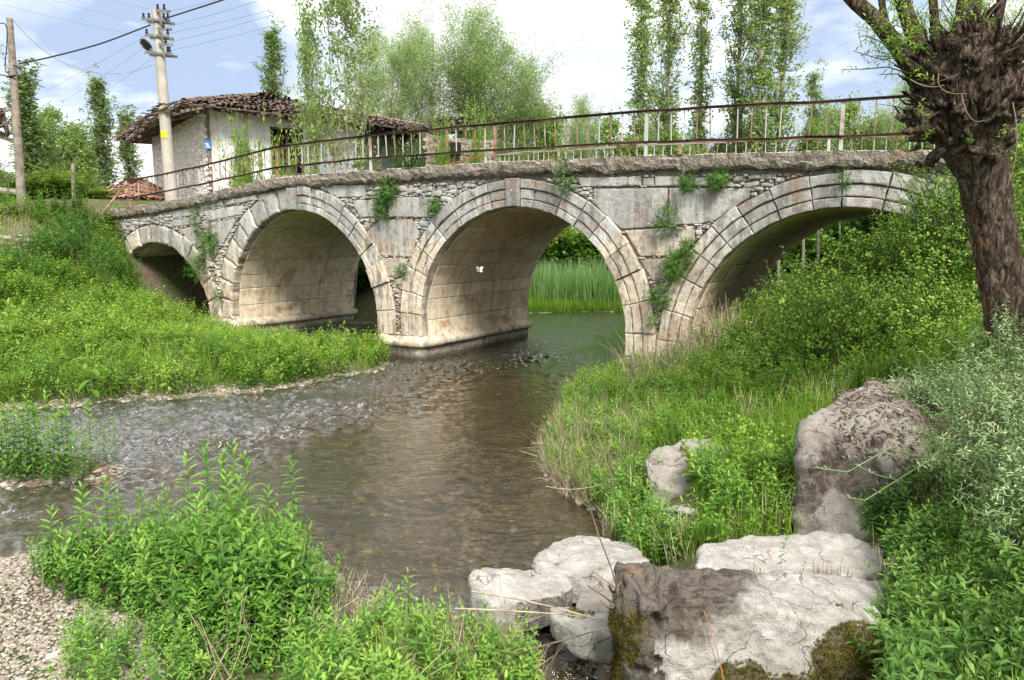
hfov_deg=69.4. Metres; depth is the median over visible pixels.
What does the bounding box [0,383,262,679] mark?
river pebbles
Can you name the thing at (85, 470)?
willowherb
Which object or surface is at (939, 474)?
slope twigs
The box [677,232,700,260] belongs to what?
wall plant
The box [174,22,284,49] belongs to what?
overhead wire
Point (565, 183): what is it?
wall plant
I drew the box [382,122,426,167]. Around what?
wild shrub
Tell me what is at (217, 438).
river water
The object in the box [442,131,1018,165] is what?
railing
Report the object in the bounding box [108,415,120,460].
willowherb
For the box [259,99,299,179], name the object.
wild shrub
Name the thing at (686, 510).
white stone
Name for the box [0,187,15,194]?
fence rail
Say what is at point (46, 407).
willowherb
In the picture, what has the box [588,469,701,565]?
herbs
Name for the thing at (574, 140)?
willow tree
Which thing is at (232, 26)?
overhead wire
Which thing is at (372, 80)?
willow tree
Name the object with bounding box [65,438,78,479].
willowherb
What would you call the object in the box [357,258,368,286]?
wild shrub
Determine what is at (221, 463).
willowherb
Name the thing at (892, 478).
trailing shoots
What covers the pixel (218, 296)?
wall plant
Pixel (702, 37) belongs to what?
poplar tree
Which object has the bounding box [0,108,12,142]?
neighbour roof
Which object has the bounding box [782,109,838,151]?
broadleaf tree
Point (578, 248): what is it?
wild shrub
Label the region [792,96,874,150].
willow tree
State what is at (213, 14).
overhead wire
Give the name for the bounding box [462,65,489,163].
wild shrub
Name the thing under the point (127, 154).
poplar tree
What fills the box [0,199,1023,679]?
ground
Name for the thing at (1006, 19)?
willow tree
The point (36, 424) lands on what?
willowherb
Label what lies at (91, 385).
dock plant
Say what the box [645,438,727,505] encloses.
holed stone
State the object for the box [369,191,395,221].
wall plant
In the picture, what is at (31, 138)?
poplar tree
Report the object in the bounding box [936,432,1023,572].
willow shrub
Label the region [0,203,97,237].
dry grass
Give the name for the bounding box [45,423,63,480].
willowherb
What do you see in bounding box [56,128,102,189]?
broadleaf tree
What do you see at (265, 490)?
willowherb
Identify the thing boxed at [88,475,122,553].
willowherb
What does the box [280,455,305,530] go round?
willowherb
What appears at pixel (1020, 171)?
rose bush
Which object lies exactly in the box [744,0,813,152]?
poplar tree
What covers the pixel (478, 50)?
willow tree
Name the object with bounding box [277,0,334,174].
young poplar
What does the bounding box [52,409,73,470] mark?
willowherb
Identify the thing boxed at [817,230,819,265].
sapling trunk
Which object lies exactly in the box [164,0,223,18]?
power cable
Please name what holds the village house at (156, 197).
on the ground at (168, 275)
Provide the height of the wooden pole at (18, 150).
6.613 m
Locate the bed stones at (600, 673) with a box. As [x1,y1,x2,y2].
[0,372,610,679]
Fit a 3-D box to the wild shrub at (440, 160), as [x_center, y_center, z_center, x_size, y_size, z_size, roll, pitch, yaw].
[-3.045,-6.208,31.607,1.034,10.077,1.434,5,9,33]
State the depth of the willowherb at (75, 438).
9.98 m
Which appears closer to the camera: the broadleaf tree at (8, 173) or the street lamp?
the street lamp
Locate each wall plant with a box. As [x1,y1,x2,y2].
[183,250,210,283]
[188,196,202,236]
[192,215,220,257]
[213,288,223,302]
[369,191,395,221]
[374,173,400,203]
[394,262,409,279]
[420,196,442,217]
[553,153,580,199]
[642,278,674,311]
[642,310,661,329]
[649,198,682,239]
[653,246,693,285]
[674,170,702,195]
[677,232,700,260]
[697,168,735,196]
[833,161,852,194]
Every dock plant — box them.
[0,297,26,367]
[71,331,106,409]
[173,324,196,357]
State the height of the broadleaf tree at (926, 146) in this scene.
10.328 m
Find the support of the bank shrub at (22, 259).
on the ground at (168, 275)
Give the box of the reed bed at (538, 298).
[528,290,551,310]
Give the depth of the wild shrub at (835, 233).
25.92 m
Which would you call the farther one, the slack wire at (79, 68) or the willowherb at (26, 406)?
the slack wire at (79, 68)
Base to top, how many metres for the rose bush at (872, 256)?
2.427 m
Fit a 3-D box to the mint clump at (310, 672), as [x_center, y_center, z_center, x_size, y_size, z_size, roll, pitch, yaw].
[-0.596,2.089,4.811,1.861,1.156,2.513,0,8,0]
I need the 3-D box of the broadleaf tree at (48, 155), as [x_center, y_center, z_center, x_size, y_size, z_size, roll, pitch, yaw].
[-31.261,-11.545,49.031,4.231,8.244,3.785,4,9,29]
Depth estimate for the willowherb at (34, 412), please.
10.18 m
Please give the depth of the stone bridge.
19.74 m
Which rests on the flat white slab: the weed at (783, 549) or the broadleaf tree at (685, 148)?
the weed at (783, 549)
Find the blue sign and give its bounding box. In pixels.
[204,140,211,148]
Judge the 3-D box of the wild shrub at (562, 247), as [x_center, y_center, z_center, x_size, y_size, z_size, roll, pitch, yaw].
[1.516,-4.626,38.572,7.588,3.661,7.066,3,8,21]
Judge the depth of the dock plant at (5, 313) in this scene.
16.25 m
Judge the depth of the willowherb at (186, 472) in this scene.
7.38 m
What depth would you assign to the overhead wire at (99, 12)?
28.01 m
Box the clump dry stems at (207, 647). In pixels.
[40,495,356,679]
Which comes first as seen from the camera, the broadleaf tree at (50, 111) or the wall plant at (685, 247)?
the wall plant at (685, 247)
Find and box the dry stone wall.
[0,233,34,253]
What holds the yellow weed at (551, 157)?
on the stone bridge
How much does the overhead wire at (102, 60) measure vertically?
0.843 m
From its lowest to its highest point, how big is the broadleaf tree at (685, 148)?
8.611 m
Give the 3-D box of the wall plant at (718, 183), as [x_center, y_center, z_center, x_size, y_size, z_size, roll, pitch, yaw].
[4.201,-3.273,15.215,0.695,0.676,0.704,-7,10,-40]
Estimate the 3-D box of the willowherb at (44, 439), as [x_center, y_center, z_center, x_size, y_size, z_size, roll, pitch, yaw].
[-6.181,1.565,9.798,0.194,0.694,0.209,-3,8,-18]
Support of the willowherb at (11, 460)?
on the ground at (168, 275)
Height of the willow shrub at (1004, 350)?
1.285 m
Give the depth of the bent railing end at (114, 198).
27.12 m
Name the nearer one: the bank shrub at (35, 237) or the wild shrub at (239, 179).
the bank shrub at (35, 237)
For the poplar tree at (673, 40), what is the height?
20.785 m
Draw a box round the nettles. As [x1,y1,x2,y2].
[0,218,216,342]
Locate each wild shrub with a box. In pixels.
[0,162,112,199]
[0,194,30,201]
[53,184,125,199]
[214,101,281,189]
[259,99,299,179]
[356,268,372,294]
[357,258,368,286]
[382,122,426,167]
[430,73,454,165]
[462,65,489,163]
[533,225,599,272]
[537,226,607,277]
[553,232,611,275]
[762,232,829,290]
[762,255,794,296]
[769,148,870,285]
[796,216,878,263]
[828,215,945,260]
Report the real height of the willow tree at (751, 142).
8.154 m
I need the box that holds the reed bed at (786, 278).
[760,254,864,299]
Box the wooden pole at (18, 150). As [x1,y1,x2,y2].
[6,18,26,206]
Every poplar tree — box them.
[0,44,59,199]
[74,63,119,189]
[110,95,145,182]
[251,11,291,97]
[616,0,670,155]
[643,0,698,154]
[683,0,725,153]
[711,0,759,152]
[724,0,791,152]
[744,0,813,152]
[796,50,831,150]
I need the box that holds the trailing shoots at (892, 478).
[813,446,947,500]
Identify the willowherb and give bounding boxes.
[0,402,18,475]
[0,408,20,476]
[0,413,10,469]
[0,417,12,480]
[1,397,28,471]
[4,424,24,480]
[5,406,31,480]
[12,413,36,476]
[17,395,42,473]
[19,412,36,468]
[23,422,41,478]
[25,401,47,470]
[30,417,49,477]
[37,390,61,475]
[38,431,53,482]
[38,504,63,586]
[45,407,70,478]
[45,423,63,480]
[51,388,79,467]
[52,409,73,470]
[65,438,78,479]
[66,481,98,550]
[70,426,86,478]
[79,435,90,476]
[80,407,102,466]
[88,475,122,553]
[100,427,110,460]
[104,489,130,569]
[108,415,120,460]
[128,484,154,551]
[152,485,178,535]
[174,451,204,526]
[188,436,221,528]
[204,448,240,524]
[213,469,243,532]
[219,438,248,519]
[228,473,255,540]
[229,450,267,532]
[254,484,275,544]
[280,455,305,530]
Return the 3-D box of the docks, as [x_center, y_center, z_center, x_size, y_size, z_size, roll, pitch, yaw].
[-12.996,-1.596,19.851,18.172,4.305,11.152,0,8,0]
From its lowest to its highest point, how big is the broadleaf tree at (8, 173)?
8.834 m
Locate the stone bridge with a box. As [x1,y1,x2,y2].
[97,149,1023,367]
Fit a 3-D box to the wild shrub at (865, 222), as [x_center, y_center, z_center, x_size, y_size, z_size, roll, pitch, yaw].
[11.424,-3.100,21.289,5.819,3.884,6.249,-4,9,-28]
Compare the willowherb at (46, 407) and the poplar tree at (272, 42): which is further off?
the poplar tree at (272, 42)
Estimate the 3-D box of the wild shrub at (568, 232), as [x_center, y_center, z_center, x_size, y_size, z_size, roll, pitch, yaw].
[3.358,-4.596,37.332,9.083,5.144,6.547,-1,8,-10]
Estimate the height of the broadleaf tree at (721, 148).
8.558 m
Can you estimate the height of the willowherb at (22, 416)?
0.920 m
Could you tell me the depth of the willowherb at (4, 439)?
9.94 m
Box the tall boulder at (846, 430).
[790,377,942,540]
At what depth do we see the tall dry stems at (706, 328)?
15.04 m
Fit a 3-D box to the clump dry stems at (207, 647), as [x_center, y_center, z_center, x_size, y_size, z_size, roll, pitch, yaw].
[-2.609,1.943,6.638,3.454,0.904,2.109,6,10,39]
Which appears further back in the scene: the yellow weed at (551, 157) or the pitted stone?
the yellow weed at (551, 157)
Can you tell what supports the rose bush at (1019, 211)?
on the ground at (168, 275)
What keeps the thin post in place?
on the ground at (168, 275)
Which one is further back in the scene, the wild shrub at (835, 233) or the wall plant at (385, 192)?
the wild shrub at (835, 233)
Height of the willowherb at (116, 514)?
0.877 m
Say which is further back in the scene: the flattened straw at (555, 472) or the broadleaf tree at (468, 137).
the broadleaf tree at (468, 137)
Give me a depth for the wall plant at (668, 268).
15.79 m
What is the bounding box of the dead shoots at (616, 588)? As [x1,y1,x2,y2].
[586,495,633,609]
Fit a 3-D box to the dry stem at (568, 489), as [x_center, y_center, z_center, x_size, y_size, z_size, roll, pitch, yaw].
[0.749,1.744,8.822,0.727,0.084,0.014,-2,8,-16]
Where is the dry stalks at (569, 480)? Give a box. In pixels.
[531,333,721,508]
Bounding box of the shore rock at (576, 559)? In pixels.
[531,535,648,602]
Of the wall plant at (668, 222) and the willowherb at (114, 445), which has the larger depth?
the wall plant at (668, 222)
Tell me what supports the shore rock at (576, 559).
on the ground at (168, 275)
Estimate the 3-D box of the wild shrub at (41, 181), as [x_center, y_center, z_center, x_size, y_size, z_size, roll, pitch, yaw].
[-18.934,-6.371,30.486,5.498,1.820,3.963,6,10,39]
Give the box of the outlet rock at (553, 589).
[468,567,572,636]
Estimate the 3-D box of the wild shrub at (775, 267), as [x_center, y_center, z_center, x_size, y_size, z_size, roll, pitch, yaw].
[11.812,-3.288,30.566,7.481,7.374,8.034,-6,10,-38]
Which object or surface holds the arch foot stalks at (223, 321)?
on the ground at (168, 275)
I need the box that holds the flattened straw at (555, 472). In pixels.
[519,394,656,506]
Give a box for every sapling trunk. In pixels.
[777,260,779,282]
[802,239,804,273]
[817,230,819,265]
[838,221,840,261]
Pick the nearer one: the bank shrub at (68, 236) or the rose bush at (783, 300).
the rose bush at (783, 300)
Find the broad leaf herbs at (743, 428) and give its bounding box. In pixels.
[681,412,795,511]
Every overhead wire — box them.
[1,4,143,36]
[53,36,144,86]
[54,0,145,22]
[168,0,258,26]
[169,3,294,33]
[170,8,293,42]
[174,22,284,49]
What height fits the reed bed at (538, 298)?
1.234 m
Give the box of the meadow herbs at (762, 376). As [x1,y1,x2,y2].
[542,243,1023,561]
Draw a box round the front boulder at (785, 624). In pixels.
[606,561,892,679]
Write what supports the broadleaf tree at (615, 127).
on the ground at (168, 275)
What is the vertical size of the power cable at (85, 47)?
1.872 m
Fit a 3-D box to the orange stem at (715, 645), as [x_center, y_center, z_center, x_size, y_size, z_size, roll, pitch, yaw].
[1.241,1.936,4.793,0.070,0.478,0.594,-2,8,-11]
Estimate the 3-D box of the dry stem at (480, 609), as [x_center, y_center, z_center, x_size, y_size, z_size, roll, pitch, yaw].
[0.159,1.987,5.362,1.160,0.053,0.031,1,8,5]
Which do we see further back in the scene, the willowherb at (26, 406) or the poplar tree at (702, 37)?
the poplar tree at (702, 37)
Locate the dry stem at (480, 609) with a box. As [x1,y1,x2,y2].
[455,607,607,619]
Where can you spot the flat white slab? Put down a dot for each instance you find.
(799, 549)
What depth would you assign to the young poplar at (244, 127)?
28.20 m
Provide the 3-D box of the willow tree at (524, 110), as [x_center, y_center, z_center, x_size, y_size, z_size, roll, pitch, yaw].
[0.114,-10.674,40.045,6.007,13.068,6.782,-4,9,-25]
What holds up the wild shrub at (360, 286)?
on the ground at (168, 275)
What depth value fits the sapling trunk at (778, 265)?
22.88 m
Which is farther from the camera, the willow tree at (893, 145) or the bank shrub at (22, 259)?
the willow tree at (893, 145)
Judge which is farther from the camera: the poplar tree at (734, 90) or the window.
the poplar tree at (734, 90)
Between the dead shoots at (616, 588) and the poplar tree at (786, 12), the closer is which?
the dead shoots at (616, 588)
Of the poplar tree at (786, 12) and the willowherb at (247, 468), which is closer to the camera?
the willowherb at (247, 468)
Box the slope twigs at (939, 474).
[897,353,1023,527]
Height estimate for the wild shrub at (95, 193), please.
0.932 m
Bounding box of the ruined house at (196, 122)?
[110,92,441,198]
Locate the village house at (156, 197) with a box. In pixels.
[102,177,164,200]
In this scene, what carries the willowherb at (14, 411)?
on the ground at (168, 275)
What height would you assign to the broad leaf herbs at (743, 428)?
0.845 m
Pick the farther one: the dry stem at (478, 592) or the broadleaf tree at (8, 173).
the broadleaf tree at (8, 173)
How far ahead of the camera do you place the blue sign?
29.13 m
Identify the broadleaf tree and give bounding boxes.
[0,151,13,196]
[1,168,15,200]
[4,104,79,196]
[20,100,115,188]
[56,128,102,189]
[453,101,512,160]
[516,89,572,160]
[579,106,664,157]
[648,118,708,154]
[695,123,749,153]
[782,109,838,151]
[818,89,894,150]
[876,113,944,243]
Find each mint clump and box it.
[26,486,353,679]
[273,567,544,679]
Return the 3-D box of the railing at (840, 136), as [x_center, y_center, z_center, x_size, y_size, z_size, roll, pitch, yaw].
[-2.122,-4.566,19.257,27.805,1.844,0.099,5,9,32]
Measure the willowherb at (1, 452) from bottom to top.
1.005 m
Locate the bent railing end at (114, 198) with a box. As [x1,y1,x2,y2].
[102,182,126,212]
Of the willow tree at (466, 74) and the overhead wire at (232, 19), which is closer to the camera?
the overhead wire at (232, 19)
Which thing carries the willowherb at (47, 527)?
on the river pebbles
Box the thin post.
[71,163,75,197]
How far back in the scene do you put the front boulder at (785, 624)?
4.71 m
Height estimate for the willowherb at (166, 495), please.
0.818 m
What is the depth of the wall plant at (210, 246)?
24.28 m
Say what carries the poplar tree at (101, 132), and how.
on the ground at (168, 275)
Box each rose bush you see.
[706,302,796,358]
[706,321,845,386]
[734,245,873,339]
[753,254,946,386]
[813,191,972,322]
[835,235,982,371]
[865,153,975,306]
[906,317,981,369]
[933,111,1023,250]
[939,168,1023,306]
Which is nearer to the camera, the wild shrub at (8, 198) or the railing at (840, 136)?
the railing at (840, 136)
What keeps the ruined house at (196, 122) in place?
on the ground at (168, 275)
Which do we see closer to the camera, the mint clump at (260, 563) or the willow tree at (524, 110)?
the mint clump at (260, 563)
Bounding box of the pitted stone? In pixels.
[576,587,612,613]
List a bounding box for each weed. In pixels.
[536,131,578,164]
[778,530,787,568]
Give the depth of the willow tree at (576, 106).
46.73 m
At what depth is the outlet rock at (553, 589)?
6.14 m
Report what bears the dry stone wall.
on the ground at (168, 275)
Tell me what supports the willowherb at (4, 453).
on the ground at (168, 275)
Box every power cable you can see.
[18,24,150,64]
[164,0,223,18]
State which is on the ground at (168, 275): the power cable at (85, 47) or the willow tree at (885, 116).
the willow tree at (885, 116)
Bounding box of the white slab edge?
[810,574,887,615]
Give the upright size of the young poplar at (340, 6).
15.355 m
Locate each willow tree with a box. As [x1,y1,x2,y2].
[335,17,405,116]
[357,0,440,167]
[375,8,471,163]
[414,108,442,166]
[418,0,530,140]
[420,0,545,157]
[449,25,584,160]
[486,99,540,160]
[494,44,568,160]
[549,95,630,158]
[564,85,619,157]
[618,119,676,154]
[729,118,788,152]
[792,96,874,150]
[837,79,905,149]
[846,74,911,150]
[872,0,1023,150]
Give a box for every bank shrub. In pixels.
[0,232,43,277]
[18,223,69,266]
[37,207,103,274]
[38,286,103,325]
[70,235,132,294]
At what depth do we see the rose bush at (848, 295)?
10.89 m
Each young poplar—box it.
[223,105,265,187]
[237,103,254,181]
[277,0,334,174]
[303,0,386,307]
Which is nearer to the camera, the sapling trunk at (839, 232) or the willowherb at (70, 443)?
the willowherb at (70, 443)
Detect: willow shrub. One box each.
[865,340,989,423]
[899,333,1023,530]
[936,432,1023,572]
[940,298,1023,428]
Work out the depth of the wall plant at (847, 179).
13.89 m
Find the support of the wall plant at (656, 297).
attached to the stone bridge
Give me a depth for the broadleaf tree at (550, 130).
40.30 m
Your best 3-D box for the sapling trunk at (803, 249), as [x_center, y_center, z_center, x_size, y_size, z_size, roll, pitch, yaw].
[9.796,-2.022,24.959,0.203,4.241,0.140,0,8,0]
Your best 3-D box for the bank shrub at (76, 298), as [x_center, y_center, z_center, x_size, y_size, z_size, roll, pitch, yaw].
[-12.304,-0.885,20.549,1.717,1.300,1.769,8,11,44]
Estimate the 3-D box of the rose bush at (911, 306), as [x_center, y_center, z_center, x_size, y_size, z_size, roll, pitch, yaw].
[5.644,-0.273,10.099,2.174,2.304,1.875,-7,11,-43]
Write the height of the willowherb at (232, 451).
1.237 m
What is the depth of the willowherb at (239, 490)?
7.10 m
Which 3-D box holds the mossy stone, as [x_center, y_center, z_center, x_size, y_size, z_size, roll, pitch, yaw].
[0.544,2.233,5.668,0.620,0.314,0.432,5,10,35]
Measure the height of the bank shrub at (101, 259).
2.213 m
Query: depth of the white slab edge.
5.60 m
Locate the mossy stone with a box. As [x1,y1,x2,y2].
[550,606,615,664]
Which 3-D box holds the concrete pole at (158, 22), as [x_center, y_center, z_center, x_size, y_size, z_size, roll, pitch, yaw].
[-13.179,-8.711,28.071,1.069,7.562,0.550,0,8,0]
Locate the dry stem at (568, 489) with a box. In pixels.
[546,483,602,489]
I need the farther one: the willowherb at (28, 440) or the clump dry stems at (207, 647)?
the willowherb at (28, 440)
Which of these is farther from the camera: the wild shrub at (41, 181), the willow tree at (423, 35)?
the willow tree at (423, 35)
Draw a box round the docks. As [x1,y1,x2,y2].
[0,216,355,392]
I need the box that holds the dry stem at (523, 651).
[514,626,610,654]
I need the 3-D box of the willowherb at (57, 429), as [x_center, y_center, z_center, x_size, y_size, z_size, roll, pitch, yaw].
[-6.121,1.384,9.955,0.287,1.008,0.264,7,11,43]
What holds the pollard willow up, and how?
on the ground at (168, 275)
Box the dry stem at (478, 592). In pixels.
[472,590,606,622]
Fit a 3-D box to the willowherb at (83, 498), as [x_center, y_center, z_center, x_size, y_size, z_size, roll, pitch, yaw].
[-4.053,1.813,6.998,0.253,0.969,0.276,-2,8,-17]
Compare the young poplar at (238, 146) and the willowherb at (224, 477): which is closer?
the willowherb at (224, 477)
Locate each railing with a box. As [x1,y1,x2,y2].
[127,94,1023,206]
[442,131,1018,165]
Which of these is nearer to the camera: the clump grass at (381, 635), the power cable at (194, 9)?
the clump grass at (381, 635)
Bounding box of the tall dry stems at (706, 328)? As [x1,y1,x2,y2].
[600,287,767,389]
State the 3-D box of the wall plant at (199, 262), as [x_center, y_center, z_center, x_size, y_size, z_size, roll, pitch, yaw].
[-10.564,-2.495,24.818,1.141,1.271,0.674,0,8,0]
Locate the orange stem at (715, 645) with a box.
[703,610,723,679]
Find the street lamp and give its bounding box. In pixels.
[139,38,152,50]
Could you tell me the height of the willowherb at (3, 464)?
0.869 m
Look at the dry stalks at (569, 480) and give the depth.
10.89 m
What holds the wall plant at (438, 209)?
attached to the stone bridge
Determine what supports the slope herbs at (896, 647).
on the ground at (168, 275)
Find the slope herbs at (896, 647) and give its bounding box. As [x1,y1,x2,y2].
[844,426,1023,679]
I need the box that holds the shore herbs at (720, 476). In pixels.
[543,336,811,557]
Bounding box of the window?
[270,126,304,174]
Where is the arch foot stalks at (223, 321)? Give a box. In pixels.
[181,310,273,330]
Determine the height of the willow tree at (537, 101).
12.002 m
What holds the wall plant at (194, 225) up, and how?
attached to the stone bridge
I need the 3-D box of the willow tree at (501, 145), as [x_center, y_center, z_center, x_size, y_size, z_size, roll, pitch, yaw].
[-0.190,-8.436,39.535,3.675,8.797,3.798,-7,10,-40]
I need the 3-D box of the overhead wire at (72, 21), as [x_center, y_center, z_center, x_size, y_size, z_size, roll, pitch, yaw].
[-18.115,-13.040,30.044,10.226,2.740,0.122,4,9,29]
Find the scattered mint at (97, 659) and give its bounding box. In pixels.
[40,583,202,679]
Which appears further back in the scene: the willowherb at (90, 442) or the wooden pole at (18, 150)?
the wooden pole at (18, 150)
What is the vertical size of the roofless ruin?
6.246 m
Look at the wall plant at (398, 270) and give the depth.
19.98 m
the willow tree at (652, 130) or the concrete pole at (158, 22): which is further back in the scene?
the willow tree at (652, 130)
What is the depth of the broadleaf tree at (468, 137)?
37.75 m
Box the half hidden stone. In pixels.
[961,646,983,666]
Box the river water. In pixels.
[0,312,624,679]
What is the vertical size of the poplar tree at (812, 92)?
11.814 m
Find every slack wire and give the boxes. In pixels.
[0,23,9,75]
[12,19,154,73]
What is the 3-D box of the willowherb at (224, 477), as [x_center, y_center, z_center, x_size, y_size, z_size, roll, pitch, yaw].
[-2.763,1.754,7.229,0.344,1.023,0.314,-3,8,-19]
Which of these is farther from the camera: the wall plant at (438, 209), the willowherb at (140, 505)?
the wall plant at (438, 209)
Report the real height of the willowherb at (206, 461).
1.266 m
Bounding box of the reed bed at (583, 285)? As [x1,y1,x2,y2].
[527,255,622,311]
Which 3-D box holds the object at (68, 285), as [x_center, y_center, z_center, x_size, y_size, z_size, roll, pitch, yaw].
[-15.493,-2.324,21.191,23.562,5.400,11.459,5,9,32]
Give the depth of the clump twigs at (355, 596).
5.71 m
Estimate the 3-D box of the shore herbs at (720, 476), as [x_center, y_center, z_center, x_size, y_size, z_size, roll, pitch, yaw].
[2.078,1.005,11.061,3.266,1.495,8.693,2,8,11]
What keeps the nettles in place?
on the ground at (168, 275)
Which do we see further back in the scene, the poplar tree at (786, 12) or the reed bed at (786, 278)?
the poplar tree at (786, 12)
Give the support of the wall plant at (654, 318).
attached to the stone bridge
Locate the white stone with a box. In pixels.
[659,505,694,514]
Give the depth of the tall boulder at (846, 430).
6.87 m
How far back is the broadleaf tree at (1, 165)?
49.28 m
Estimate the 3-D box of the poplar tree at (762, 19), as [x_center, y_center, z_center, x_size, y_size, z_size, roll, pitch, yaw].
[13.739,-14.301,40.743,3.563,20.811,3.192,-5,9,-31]
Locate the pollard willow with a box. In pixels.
[841,0,1023,370]
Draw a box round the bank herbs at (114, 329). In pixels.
[0,191,393,402]
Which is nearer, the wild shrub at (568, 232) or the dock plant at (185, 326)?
the dock plant at (185, 326)
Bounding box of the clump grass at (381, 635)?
[281,584,556,679]
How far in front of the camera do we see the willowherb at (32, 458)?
9.89 m
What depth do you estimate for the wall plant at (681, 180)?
15.48 m
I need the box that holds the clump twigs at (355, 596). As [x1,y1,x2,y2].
[247,548,577,679]
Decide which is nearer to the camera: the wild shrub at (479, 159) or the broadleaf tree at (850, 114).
the wild shrub at (479, 159)
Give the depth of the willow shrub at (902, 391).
7.67 m
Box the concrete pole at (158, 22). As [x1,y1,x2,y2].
[141,4,177,199]
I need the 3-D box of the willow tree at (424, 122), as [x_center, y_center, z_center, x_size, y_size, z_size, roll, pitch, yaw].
[-4.026,-8.506,37.056,2.136,6.372,2.360,2,8,11]
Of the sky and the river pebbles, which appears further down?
the river pebbles
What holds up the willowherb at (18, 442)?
on the ground at (168, 275)
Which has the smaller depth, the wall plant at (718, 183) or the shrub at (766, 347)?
the shrub at (766, 347)
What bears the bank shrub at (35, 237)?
on the ground at (168, 275)
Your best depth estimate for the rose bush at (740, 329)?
13.53 m
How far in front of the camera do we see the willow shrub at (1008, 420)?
5.72 m
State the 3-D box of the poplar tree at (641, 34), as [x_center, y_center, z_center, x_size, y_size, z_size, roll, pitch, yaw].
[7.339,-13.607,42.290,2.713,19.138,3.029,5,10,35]
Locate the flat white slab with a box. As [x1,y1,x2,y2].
[695,530,885,580]
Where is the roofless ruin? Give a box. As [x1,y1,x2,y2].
[416,114,492,166]
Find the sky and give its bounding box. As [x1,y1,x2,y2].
[0,0,1023,227]
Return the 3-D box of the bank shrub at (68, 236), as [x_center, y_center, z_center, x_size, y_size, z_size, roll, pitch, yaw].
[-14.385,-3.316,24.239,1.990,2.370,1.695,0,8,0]
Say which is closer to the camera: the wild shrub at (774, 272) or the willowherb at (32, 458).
the willowherb at (32, 458)
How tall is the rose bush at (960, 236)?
2.686 m
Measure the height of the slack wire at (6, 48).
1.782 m
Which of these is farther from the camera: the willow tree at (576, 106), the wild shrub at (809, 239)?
the willow tree at (576, 106)
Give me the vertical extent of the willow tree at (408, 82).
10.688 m
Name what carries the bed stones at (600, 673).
on the ground at (168, 275)
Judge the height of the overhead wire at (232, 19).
0.410 m

